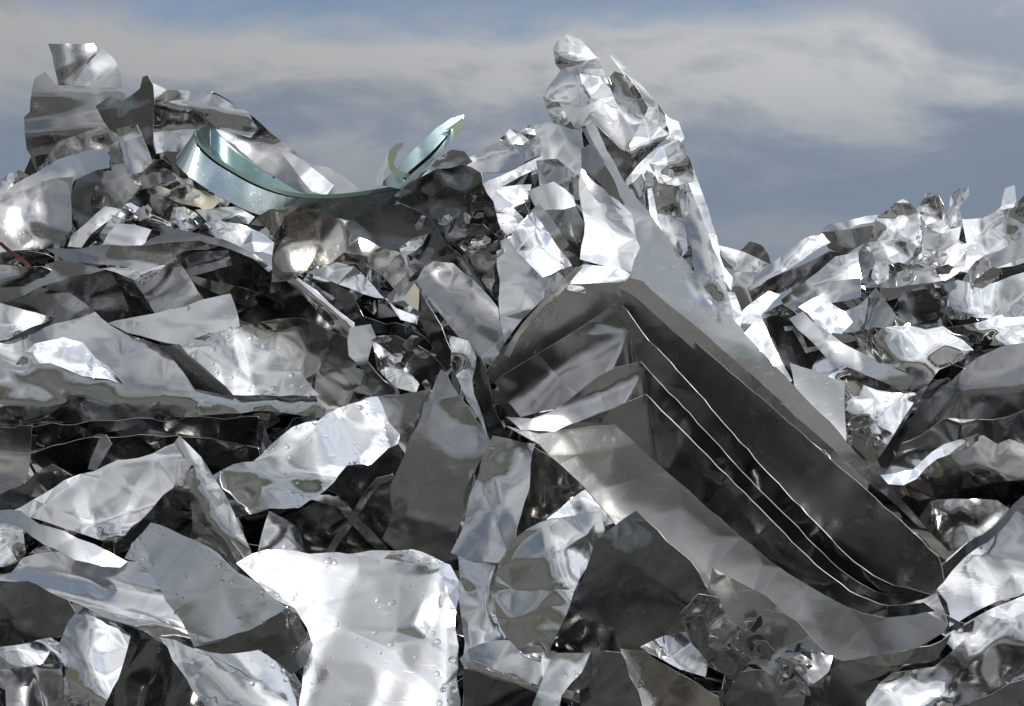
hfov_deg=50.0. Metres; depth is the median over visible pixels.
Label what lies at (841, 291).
metal sheet
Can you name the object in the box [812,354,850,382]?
metal sheet
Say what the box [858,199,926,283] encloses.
crumpled foil
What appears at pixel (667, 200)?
metal sheet
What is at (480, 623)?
metal sheet
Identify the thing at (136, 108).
metal sheet
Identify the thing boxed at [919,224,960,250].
metal sheet
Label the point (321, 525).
metal sheet
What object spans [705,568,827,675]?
metal sheet
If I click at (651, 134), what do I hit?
metal sheet
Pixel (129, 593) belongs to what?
metal sheet
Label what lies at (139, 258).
metal strip
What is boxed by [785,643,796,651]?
crumpled scrap
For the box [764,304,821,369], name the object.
metal sheet
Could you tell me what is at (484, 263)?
metal sheet
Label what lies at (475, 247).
crumpled scrap
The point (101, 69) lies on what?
metal sheet
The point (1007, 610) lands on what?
metal sheet
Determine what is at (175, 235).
metal strip
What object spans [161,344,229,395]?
metal sheet
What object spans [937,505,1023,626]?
metal sheet
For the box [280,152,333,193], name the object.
metal sheet
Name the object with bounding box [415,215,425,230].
crumpled scrap
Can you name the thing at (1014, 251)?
metal sheet
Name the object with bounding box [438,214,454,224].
crumpled scrap
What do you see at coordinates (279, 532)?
metal sheet
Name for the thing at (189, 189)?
crumpled scrap
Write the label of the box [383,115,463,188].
metal sheet
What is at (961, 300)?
metal sheet
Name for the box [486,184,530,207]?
metal sheet
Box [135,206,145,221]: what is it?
crumpled scrap
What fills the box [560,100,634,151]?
metal sheet
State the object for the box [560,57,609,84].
metal sheet
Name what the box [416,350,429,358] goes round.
crumpled scrap
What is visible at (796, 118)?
sky
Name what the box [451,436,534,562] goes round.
metal strip
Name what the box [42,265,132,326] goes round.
metal sheet
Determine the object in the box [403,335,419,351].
crumpled scrap
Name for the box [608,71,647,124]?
metal sheet
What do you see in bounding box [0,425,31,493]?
metal sheet
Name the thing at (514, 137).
crumpled foil
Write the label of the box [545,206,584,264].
metal sheet
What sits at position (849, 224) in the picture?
metal strip
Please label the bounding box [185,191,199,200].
crumpled scrap
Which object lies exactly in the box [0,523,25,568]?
metal sheet
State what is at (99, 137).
crumpled foil
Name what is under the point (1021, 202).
crumpled foil
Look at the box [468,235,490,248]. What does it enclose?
crumpled scrap
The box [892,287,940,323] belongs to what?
crumpled foil
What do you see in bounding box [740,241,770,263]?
metal sheet
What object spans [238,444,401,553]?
metal sheet
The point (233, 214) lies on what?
metal sheet
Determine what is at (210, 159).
coated coil
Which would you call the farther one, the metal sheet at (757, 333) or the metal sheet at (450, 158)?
the metal sheet at (757, 333)
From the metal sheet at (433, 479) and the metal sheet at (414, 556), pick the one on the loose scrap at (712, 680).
the metal sheet at (433, 479)
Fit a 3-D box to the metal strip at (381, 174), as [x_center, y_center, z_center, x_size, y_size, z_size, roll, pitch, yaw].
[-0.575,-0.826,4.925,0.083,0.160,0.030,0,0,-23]
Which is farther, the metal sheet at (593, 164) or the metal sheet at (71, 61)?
the metal sheet at (71, 61)
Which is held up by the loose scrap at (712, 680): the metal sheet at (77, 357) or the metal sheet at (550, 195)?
the metal sheet at (550, 195)
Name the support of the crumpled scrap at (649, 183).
on the loose scrap at (712, 680)
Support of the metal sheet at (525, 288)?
on the loose scrap at (712, 680)
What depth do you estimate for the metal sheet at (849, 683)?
3.05 m
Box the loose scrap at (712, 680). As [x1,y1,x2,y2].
[0,128,1023,705]
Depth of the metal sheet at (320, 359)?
4.39 m
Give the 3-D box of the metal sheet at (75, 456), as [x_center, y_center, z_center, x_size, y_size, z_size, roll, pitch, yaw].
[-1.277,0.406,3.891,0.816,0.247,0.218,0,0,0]
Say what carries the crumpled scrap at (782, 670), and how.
on the crumpled foil at (820, 662)
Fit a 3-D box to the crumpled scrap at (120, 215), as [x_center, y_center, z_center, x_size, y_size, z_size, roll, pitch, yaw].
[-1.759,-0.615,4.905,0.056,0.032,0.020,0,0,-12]
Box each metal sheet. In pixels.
[0,149,109,205]
[0,177,73,251]
[0,259,103,303]
[0,265,50,287]
[0,292,93,342]
[0,303,54,340]
[0,312,324,426]
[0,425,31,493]
[0,464,72,509]
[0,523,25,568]
[0,552,193,647]
[0,574,74,646]
[0,638,62,668]
[0,663,65,705]
[15,443,191,543]
[16,337,120,383]
[24,72,127,157]
[30,434,259,474]
[32,416,258,447]
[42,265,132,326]
[48,43,96,85]
[59,607,130,705]
[68,206,119,247]
[71,169,108,238]
[72,49,121,88]
[89,206,126,246]
[90,140,141,208]
[96,75,154,151]
[102,223,150,245]
[102,263,166,284]
[105,621,204,705]
[108,267,153,316]
[120,471,193,544]
[125,523,285,646]
[126,186,181,221]
[134,257,203,312]
[140,159,193,190]
[141,81,257,153]
[159,637,301,705]
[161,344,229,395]
[166,468,192,511]
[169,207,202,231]
[174,186,220,208]
[176,246,342,335]
[179,327,319,396]
[181,250,231,276]
[196,207,253,223]
[199,220,273,254]
[211,91,358,193]
[213,396,399,517]
[236,548,460,705]
[237,318,370,414]
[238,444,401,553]
[251,252,271,271]
[256,206,408,296]
[258,511,303,551]
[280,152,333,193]
[294,496,347,553]
[305,276,431,351]
[306,262,417,323]
[346,203,476,282]
[375,390,431,452]
[376,336,445,391]
[382,370,489,560]
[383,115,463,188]
[384,549,443,565]
[403,283,418,309]
[415,280,451,371]
[417,261,504,364]
[421,149,472,176]
[448,335,486,432]
[458,556,505,652]
[460,640,579,692]
[463,668,536,705]
[467,132,540,172]
[467,247,499,310]
[474,354,508,438]
[483,156,543,188]
[485,282,943,594]
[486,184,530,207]
[494,507,605,653]
[495,208,522,238]
[495,301,939,600]
[496,238,563,342]
[504,267,582,356]
[506,361,917,604]
[506,425,948,660]
[508,212,571,277]
[516,447,583,536]
[526,394,934,617]
[528,182,575,209]
[531,204,581,267]
[534,122,582,175]
[536,159,579,199]
[543,96,567,125]
[544,70,589,106]
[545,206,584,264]
[547,490,613,525]
[550,511,707,652]
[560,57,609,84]
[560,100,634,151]
[565,264,629,293]
[579,73,617,108]
[579,168,639,271]
[579,650,641,705]
[581,123,639,183]
[581,143,624,203]
[586,123,925,527]
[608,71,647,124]
[620,649,721,705]
[625,139,677,185]
[627,173,649,212]
[629,103,669,160]
[641,632,707,676]
[649,140,693,185]
[652,179,687,255]
[665,116,684,141]
[679,183,732,316]
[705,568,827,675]
[719,246,768,273]
[721,670,804,705]
[731,272,757,308]
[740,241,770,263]
[741,291,778,323]
[745,314,791,381]
[748,250,843,301]
[749,234,830,290]
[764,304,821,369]
[781,251,861,310]
[790,363,845,439]
[799,277,860,312]
[803,654,939,705]
[807,301,852,333]
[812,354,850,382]
[822,225,873,254]
[844,288,896,332]
[845,380,915,462]
[854,323,972,438]
[865,251,966,287]
[879,410,1023,478]
[880,434,978,484]
[890,343,1023,454]
[890,435,1023,500]
[893,480,1023,518]
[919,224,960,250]
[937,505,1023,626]
[938,272,1023,319]
[943,596,1023,649]
[946,316,1023,346]
[957,679,1023,705]
[963,238,1023,282]
[995,185,1015,211]
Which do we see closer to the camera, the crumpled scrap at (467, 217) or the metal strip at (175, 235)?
the crumpled scrap at (467, 217)
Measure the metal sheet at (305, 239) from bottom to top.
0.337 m
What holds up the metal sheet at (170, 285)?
on the loose scrap at (712, 680)
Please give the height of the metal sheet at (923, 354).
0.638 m
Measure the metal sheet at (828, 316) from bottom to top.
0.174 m
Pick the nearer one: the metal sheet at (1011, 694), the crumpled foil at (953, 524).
the metal sheet at (1011, 694)
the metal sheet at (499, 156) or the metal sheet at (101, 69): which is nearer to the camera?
the metal sheet at (499, 156)
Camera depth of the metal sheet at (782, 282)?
5.96 m
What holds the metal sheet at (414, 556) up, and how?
on the metal sheet at (381, 630)
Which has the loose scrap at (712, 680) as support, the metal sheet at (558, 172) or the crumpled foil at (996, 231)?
the metal sheet at (558, 172)
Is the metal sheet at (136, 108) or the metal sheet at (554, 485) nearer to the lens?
the metal sheet at (554, 485)
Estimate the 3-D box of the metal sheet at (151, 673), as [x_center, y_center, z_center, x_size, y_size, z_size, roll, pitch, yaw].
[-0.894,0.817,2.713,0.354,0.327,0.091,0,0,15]
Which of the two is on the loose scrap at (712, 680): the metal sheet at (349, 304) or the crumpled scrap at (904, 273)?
the metal sheet at (349, 304)
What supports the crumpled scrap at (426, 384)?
on the metal sheet at (403, 412)
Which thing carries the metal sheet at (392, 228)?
on the loose scrap at (712, 680)
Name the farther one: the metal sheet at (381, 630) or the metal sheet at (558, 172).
the metal sheet at (558, 172)
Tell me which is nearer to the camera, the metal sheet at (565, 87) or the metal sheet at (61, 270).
the metal sheet at (61, 270)
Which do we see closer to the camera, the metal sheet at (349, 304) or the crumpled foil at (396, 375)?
the crumpled foil at (396, 375)
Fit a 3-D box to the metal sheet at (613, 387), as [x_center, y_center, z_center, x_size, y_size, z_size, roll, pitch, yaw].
[0.629,0.412,3.430,1.298,0.772,0.292,0,0,0]
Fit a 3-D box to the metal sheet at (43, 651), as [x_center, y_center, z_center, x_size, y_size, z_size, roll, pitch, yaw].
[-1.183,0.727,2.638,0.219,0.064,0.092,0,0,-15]
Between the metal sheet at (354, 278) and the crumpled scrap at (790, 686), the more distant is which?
the metal sheet at (354, 278)
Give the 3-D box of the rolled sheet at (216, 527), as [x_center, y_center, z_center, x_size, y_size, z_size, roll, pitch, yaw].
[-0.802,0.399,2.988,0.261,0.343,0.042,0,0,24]
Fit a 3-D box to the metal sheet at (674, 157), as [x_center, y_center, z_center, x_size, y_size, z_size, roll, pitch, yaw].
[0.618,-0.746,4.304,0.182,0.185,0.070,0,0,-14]
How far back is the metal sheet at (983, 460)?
4.24 m
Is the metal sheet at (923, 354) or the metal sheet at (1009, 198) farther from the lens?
the metal sheet at (1009, 198)
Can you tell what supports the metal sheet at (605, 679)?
on the loose scrap at (712, 680)
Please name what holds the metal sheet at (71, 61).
on the metal sheet at (101, 69)
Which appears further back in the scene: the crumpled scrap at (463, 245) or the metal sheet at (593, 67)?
the metal sheet at (593, 67)
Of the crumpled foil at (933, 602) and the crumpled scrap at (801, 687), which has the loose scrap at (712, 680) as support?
the crumpled foil at (933, 602)
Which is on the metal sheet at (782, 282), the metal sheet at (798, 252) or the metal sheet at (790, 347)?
the metal sheet at (798, 252)
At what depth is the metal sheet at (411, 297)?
4.08 m
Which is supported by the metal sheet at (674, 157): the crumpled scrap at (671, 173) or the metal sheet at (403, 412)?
the crumpled scrap at (671, 173)
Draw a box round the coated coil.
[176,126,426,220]
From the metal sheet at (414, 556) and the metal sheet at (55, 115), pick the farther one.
the metal sheet at (55, 115)
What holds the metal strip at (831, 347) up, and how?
on the loose scrap at (712, 680)
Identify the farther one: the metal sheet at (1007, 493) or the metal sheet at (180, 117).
the metal sheet at (180, 117)
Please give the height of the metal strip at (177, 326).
0.192 m
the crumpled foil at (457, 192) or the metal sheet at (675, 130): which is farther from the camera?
the metal sheet at (675, 130)
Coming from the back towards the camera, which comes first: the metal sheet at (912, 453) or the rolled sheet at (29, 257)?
the metal sheet at (912, 453)
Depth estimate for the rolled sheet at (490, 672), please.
2.52 m
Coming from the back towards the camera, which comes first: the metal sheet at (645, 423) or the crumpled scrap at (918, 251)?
the crumpled scrap at (918, 251)
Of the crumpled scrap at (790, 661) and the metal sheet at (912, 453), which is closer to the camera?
the crumpled scrap at (790, 661)
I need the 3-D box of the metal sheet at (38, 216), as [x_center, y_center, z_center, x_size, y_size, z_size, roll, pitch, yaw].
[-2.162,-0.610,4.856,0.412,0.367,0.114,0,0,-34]
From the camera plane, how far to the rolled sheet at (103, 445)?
3.79 m
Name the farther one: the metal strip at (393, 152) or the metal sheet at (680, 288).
the metal strip at (393, 152)
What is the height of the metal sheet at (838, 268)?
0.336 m
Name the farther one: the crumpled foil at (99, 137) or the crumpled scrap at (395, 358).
the crumpled foil at (99, 137)
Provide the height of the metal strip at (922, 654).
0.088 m
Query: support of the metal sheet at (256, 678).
on the loose scrap at (712, 680)
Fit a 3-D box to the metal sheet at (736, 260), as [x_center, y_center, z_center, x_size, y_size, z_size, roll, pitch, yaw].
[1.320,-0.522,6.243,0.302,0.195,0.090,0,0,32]
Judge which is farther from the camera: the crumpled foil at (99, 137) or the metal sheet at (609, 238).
the crumpled foil at (99, 137)
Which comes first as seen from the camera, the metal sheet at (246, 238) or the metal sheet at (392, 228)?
the metal sheet at (392, 228)
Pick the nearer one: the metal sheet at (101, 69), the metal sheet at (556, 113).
the metal sheet at (556, 113)
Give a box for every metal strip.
[0,242,30,266]
[0,509,126,567]
[46,240,206,271]
[108,294,239,344]
[117,125,152,173]
[124,203,169,225]
[143,229,266,262]
[190,276,284,309]
[312,495,388,550]
[325,474,393,552]
[347,324,395,396]
[375,152,388,185]
[388,142,409,178]
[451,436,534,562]
[532,652,589,705]
[609,55,654,104]
[619,278,850,466]
[643,172,672,268]
[682,144,732,290]
[784,326,818,352]
[789,311,913,390]
[822,215,877,230]
[853,634,950,665]
[941,187,968,242]
[941,496,1023,584]
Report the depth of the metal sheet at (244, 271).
4.59 m
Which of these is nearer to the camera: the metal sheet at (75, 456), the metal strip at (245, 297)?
the metal sheet at (75, 456)
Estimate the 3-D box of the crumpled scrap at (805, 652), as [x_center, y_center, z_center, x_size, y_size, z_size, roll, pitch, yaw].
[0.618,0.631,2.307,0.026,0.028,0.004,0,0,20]
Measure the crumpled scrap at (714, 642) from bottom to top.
0.034 m
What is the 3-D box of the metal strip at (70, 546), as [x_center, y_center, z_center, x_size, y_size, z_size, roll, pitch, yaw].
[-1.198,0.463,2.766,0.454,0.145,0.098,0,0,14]
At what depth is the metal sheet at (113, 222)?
4.91 m
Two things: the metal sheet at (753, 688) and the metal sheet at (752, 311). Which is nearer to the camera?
the metal sheet at (753, 688)
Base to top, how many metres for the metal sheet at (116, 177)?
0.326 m
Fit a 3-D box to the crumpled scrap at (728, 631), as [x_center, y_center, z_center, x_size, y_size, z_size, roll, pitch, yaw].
[0.457,0.590,2.319,0.053,0.060,0.018,0,0,0]
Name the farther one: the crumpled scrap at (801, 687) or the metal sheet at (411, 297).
the metal sheet at (411, 297)
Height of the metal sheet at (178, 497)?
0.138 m
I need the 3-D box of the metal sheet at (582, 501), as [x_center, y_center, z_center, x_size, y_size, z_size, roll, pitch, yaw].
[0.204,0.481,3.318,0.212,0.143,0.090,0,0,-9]
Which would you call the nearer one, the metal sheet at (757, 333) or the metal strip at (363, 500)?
the metal strip at (363, 500)
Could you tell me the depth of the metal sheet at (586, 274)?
3.93 m
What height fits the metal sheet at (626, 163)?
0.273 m
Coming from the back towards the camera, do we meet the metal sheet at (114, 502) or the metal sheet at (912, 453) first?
the metal sheet at (912, 453)
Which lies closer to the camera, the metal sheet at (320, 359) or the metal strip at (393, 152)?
the metal sheet at (320, 359)
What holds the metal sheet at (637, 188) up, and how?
on the loose scrap at (712, 680)
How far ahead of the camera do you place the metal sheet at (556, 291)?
3.80 m
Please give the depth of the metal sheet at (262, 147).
5.48 m
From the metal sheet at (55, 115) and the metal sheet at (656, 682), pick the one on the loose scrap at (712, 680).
the metal sheet at (656, 682)
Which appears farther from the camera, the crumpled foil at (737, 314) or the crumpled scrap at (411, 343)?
the crumpled foil at (737, 314)
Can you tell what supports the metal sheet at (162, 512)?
on the loose scrap at (712, 680)
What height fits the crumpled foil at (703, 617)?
0.196 m
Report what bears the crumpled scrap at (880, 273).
on the metal sheet at (924, 275)
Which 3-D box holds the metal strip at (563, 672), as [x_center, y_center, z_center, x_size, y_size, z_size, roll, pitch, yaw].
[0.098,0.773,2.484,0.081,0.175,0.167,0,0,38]
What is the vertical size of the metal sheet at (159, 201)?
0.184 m
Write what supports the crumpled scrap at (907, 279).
on the metal sheet at (924, 275)
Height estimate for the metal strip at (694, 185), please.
0.665 m
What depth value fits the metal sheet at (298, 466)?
3.03 m
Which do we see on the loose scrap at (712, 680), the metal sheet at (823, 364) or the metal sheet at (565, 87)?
the metal sheet at (565, 87)
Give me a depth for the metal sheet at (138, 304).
4.60 m
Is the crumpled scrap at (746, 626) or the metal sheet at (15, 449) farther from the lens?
the metal sheet at (15, 449)
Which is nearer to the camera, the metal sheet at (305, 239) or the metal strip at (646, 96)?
the metal sheet at (305, 239)
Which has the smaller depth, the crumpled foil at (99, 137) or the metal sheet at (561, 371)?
the metal sheet at (561, 371)
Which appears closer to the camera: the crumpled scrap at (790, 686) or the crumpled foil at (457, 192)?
the crumpled scrap at (790, 686)
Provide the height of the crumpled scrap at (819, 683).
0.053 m
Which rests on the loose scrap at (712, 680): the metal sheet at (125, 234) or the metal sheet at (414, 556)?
the metal sheet at (125, 234)
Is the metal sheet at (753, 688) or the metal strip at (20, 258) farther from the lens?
the metal strip at (20, 258)
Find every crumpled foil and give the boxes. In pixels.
[0,161,47,199]
[46,126,117,162]
[373,342,418,391]
[394,164,502,268]
[399,234,427,256]
[500,125,535,144]
[553,34,596,69]
[679,593,751,680]
[725,283,741,326]
[771,649,832,696]
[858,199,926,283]
[866,613,1023,705]
[873,593,947,622]
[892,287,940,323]
[904,205,1023,272]
[916,192,943,224]
[918,499,1008,550]
[1018,196,1023,205]
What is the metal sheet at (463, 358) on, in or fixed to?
on the loose scrap at (712, 680)
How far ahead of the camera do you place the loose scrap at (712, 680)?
4.39 m
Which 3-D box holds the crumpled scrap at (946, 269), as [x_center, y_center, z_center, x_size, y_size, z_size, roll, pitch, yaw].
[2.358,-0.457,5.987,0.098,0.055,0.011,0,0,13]
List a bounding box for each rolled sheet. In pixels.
[2,251,53,264]
[88,434,111,470]
[174,436,250,563]
[193,607,312,674]
[288,278,354,338]
[466,661,579,701]
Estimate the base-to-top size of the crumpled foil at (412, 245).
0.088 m
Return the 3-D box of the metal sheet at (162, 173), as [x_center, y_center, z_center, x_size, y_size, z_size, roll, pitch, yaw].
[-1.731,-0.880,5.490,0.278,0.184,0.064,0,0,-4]
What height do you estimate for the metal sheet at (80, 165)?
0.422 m
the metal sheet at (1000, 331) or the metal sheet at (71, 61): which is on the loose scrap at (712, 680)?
the metal sheet at (1000, 331)
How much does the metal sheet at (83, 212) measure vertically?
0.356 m
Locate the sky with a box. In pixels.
[0,0,1023,318]
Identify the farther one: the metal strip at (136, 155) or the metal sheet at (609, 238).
the metal strip at (136, 155)
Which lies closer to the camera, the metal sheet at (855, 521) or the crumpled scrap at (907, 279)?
the metal sheet at (855, 521)
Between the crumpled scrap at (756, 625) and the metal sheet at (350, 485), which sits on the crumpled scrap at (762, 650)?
the crumpled scrap at (756, 625)
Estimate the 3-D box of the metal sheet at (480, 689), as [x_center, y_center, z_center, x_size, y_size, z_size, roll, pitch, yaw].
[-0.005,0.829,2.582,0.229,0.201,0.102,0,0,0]
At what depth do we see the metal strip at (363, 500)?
3.29 m
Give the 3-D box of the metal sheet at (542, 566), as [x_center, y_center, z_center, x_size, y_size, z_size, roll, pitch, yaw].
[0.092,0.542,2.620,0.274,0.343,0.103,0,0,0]
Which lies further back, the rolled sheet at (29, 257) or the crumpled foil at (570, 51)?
the crumpled foil at (570, 51)
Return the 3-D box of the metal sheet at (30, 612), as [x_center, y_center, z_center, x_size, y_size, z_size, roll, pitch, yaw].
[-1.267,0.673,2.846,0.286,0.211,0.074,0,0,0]
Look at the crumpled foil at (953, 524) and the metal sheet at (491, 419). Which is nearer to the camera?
the metal sheet at (491, 419)
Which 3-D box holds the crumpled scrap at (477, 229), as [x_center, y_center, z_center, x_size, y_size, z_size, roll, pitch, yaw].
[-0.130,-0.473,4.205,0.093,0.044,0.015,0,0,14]
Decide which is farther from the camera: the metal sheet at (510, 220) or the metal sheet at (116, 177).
the metal sheet at (116, 177)
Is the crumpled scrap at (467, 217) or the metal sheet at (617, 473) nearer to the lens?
the metal sheet at (617, 473)
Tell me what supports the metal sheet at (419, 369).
on the loose scrap at (712, 680)
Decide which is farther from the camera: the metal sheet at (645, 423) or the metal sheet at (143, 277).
the metal sheet at (143, 277)
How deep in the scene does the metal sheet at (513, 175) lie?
4.52 m
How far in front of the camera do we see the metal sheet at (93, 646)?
2.61 m
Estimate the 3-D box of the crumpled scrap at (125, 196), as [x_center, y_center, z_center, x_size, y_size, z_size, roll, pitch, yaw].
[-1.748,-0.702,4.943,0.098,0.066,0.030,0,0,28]
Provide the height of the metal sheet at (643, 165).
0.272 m
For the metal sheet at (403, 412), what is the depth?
3.23 m
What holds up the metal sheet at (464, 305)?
on the loose scrap at (712, 680)
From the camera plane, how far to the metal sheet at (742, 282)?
6.14 m
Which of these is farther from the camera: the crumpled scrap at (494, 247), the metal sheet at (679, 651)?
the crumpled scrap at (494, 247)
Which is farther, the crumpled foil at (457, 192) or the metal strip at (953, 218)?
the metal strip at (953, 218)
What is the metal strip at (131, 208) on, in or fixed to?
on the loose scrap at (712, 680)
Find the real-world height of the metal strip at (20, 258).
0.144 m
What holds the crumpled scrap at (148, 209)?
on the loose scrap at (712, 680)
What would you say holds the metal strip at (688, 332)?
on the loose scrap at (712, 680)
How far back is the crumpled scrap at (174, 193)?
5.07 m
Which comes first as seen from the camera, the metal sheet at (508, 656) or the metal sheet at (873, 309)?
the metal sheet at (508, 656)
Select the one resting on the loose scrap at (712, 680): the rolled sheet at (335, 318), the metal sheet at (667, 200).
the rolled sheet at (335, 318)
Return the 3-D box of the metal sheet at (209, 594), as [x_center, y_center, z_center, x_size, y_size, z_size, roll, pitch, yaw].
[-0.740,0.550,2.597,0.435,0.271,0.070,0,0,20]
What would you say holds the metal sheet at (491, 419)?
on the loose scrap at (712, 680)
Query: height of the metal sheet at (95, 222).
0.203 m
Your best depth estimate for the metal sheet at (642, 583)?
2.54 m
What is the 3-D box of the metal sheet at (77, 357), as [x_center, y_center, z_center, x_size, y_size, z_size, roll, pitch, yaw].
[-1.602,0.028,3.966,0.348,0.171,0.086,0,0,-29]
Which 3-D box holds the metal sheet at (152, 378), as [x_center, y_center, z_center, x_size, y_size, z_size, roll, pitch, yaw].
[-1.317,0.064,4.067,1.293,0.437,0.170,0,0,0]
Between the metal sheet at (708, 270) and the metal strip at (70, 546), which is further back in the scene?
the metal sheet at (708, 270)
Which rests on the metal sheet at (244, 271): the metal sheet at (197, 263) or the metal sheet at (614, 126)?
the metal sheet at (197, 263)
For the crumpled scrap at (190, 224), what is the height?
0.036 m
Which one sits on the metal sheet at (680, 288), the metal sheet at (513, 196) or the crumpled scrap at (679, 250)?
the crumpled scrap at (679, 250)
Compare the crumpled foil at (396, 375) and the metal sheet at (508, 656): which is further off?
the crumpled foil at (396, 375)
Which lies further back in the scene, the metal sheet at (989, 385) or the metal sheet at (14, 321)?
the metal sheet at (989, 385)
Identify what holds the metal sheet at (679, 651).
on the metal sheet at (656, 682)
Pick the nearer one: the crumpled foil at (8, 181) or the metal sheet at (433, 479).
the metal sheet at (433, 479)
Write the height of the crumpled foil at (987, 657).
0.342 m
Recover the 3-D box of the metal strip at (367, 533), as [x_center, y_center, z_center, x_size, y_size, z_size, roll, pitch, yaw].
[-0.500,0.525,3.334,0.256,0.190,0.029,0,0,-11]
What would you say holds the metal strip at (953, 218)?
on the crumpled foil at (996, 231)
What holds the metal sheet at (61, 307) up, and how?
on the loose scrap at (712, 680)
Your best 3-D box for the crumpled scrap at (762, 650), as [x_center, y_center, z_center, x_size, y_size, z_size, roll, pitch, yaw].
[0.546,0.649,2.392,0.051,0.050,0.008,0,0,14]
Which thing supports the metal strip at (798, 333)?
on the metal sheet at (790, 347)
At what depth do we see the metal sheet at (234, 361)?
3.97 m
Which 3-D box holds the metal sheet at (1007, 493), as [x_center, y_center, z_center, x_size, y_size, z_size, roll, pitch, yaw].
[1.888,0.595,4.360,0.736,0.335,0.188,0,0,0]
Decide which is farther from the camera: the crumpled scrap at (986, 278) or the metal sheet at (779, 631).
the crumpled scrap at (986, 278)
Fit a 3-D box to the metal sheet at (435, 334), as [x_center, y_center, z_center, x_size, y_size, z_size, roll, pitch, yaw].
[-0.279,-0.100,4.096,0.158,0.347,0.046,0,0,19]
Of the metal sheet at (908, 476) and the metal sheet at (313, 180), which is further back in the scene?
the metal sheet at (313, 180)
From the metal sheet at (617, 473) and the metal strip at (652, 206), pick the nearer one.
the metal sheet at (617, 473)
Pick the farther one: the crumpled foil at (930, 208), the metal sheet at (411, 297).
the crumpled foil at (930, 208)
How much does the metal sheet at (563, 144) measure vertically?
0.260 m
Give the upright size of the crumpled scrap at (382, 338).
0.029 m
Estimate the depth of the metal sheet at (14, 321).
4.10 m
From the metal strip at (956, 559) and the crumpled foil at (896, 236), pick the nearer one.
the metal strip at (956, 559)
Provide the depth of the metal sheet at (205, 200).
5.10 m
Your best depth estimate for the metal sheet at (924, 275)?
6.08 m
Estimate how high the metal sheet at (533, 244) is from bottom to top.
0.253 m
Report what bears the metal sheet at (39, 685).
on the loose scrap at (712, 680)
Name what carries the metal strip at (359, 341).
on the loose scrap at (712, 680)
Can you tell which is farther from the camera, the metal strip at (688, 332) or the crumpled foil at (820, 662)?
the metal strip at (688, 332)
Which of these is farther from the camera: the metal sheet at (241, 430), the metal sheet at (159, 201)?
the metal sheet at (159, 201)
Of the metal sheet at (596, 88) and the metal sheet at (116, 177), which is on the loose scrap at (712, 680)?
the metal sheet at (596, 88)
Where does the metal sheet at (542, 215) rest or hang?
on the loose scrap at (712, 680)
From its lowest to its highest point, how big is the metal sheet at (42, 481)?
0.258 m
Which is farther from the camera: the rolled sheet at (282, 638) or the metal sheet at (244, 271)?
the metal sheet at (244, 271)
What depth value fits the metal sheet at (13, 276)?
4.33 m
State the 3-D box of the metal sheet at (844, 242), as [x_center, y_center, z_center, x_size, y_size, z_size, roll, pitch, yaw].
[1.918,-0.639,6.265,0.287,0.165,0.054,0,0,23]
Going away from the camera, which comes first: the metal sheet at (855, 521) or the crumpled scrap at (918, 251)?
the metal sheet at (855, 521)
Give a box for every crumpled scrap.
[112,212,124,218]
[114,190,132,203]
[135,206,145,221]
[145,205,151,215]
[168,188,183,200]
[183,220,197,228]
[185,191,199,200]
[186,185,192,192]
[371,335,391,342]
[387,353,402,362]
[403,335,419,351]
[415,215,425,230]
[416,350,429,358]
[422,379,431,389]
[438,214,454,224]
[457,241,469,251]
[463,212,470,223]
[466,224,488,234]
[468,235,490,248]
[468,240,482,253]
[474,212,483,218]
[487,239,501,254]
[644,170,653,189]
[669,169,673,178]
[676,241,682,256]
[708,636,729,650]
[716,619,740,644]
[740,620,755,633]
[750,615,762,632]
[751,640,774,661]
[774,656,787,680]
[777,656,802,667]
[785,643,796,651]
[786,680,794,689]
[793,678,810,695]
[800,646,811,659]
[811,676,823,687]
[871,259,888,284]
[896,268,909,279]
[902,271,913,281]
[913,244,921,256]
[935,264,952,273]
[973,267,999,288]
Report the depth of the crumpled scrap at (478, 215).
4.22 m
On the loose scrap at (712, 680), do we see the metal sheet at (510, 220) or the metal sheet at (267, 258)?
the metal sheet at (267, 258)

